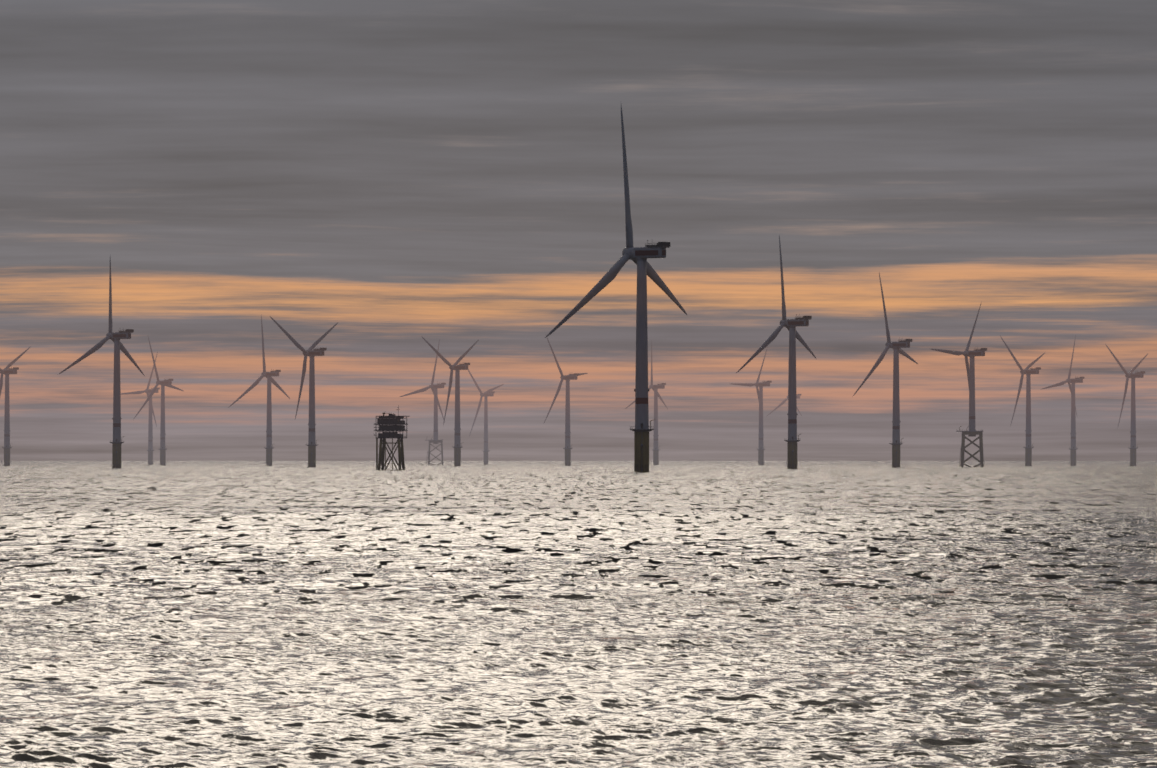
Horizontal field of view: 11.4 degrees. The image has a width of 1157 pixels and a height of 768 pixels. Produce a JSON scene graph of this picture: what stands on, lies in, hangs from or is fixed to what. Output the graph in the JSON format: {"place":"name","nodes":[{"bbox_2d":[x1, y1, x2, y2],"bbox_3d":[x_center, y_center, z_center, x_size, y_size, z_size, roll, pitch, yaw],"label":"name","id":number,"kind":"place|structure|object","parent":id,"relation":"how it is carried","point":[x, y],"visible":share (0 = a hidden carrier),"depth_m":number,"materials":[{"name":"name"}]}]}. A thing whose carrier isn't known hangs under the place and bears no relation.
{"place":"outdoors","nodes":[
{"label":"outdoors","id":0,"kind":"place"},
{"bbox_2d":[0,466,1156,767],"bbox_3d":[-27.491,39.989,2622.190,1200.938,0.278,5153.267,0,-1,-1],"label":"sea","id":1,"kind":"structure","parent":0,"point":[572,616],"depth_m":200.05,"materials":[{"name":"grey liquid"}]},
{"bbox_2d":[374,405,409,469],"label":"substation","id":2,"kind":"object","parent":1,"relation":"in","point":[390,428],"visible":1,"depth_m":3248.57,"materials":[{"name":"metal"}]},
{"bbox_2d":[0,461,1156,465],"bbox_3d":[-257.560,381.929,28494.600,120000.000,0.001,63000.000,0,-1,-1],"label":"sea","id":3,"kind":"structure","parent":0,"point":[580,463],"depth_m":10615.81,"materials":[{"name":"grey liquid"}]},
{"bbox_2d":[0,347,29,465],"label":"turbine","id":4,"kind":"object","parent":3,"relation":"on","point":[6,370],"visible":1,"depth_m":5874.12,"materials":[{"name":"metal"}]},
{"bbox_2d":[59,258,143,467],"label":"turbine","id":5,"kind":"object","parent":3,"relation":"on","point":[115,337],"visible":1,"depth_m":4168.42,"materials":[{"name":"metal"}]},
{"bbox_2d":[121,352,159,464],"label":"turbine","id":6,"kind":"object","parent":3,"relation":"on","point":[148,391],"visible":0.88,"depth_m":7506.16,"materials":[{"name":"metal"}]},
{"bbox_2d":[134,337,182,464],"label":"turbine","id":7,"kind":"object","parent":3,"relation":"on","point":[163,384],"visible":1,"depth_m":6686.06,"materials":[{"name":"metal"}]},
{"bbox_2d":[228,316,289,465],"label":"turbine","id":8,"kind":"object","parent":3,"relation":"on","point":[269,444],"visible":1,"depth_m":6028.78,"materials":[{"name":"metal"}]},
{"bbox_2d":[270,316,337,466],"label":"turbine","id":9,"kind":"object","parent":3,"relation":"on","point":[311,354],"visible":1,"depth_m":4847.88,"materials":[{"name":"metal"}]},
{"bbox_2d":[400,339,445,464],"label":"turbine","id":10,"kind":"object","parent":3,"relation":"on","point":[434,388],"visible":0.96,"depth_m":7032.60,"materials":[{"name":"metal"}]},
{"bbox_2d":[421,336,477,465],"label":"turbine","id":11,"kind":"object","parent":3,"relation":"on","point":[457,447],"visible":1,"depth_m":5595.52,"materials":[{"name":"metal"}]},
{"bbox_2d":[468,369,503,464],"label":"turbine","id":12,"kind":"object","parent":3,"relation":"on","point":[487,393],"visible":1,"depth_m":7919.08,"materials":[{"name":"metal"}]},
{"bbox_2d":[544,338,587,465],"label":"turbine","id":13,"kind":"object","parent":3,"relation":"on","point":[568,378],"visible":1,"depth_m":6275.33,"materials":[{"name":"metal"}]},
{"bbox_2d":[545,106,687,471],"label":"turbine","id":14,"kind":"object","parent":3,"relation":"on","point":[638,256],"visible":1,"depth_m":2782.97,"materials":[{"name":"metal"}]},
{"bbox_2d":[625,340,667,464],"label":"turbine","id":15,"kind":"object","parent":3,"relation":"on","point":[654,388],"visible":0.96,"depth_m":7056.83,"materials":[{"name":"metal"}]},
{"bbox_2d":[731,346,771,464],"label":"turbine","id":16,"kind":"object","parent":3,"relation":"on","point":[760,385],"visible":1,"depth_m":6850.10,"materials":[{"name":"metal"}]},
{"bbox_2d":[736,236,815,468],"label":"turbine","id":17,"kind":"object","parent":3,"relation":"on","point":[790,325],"visible":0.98,"depth_m":3779.57,"materials":[{"name":"metal"}]},
{"bbox_2d":[767,359,801,415],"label":"turbine","id":18,"kind":"object","parent":3,"relation":"on","point":[785,400],"visible":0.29,"depth_m":8198.70,"materials":[{"name":"metal"}]},
{"bbox_2d":[852,273,917,466],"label":"turbine","id":19,"kind":"object","parent":3,"relation":"on","point":[896,347],"visible":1,"depth_m":4495.88,"materials":[{"name":"metal"}]},
{"bbox_2d":[931,301,986,466],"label":"turbine","id":20,"kind":"object","parent":3,"relation":"on","point":[972,431],"visible":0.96,"depth_m":4860.87,"materials":[{"name":"metal"}]},
{"bbox_2d":[1000,336,1044,465],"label":"turbine","id":21,"kind":"object","parent":3,"relation":"on","point":[1027,371],"visible":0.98,"depth_m":5874.65,"materials":[{"name":"metal"}]},
{"bbox_2d":[1042,335,1084,464],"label":"turbine","id":22,"kind":"object","parent":3,"relation":"on","point":[1073,449],"visible":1,"depth_m":6526.94,"materials":[{"name":"metal"}]},
{"bbox_2d":[1105,344,1147,465],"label":"turbine","id":23,"kind":"object","parent":3,"relation":"on","point":[1133,376],"visible":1,"depth_m":6132.35,"materials":[{"name":"metal"}]},
{"bbox_2d":[0,0,1156,460],"label":"sky","id":24,"kind":"structure","parent":0,"point":[393,173],"materials":[{"name":"grey"}]}
]}

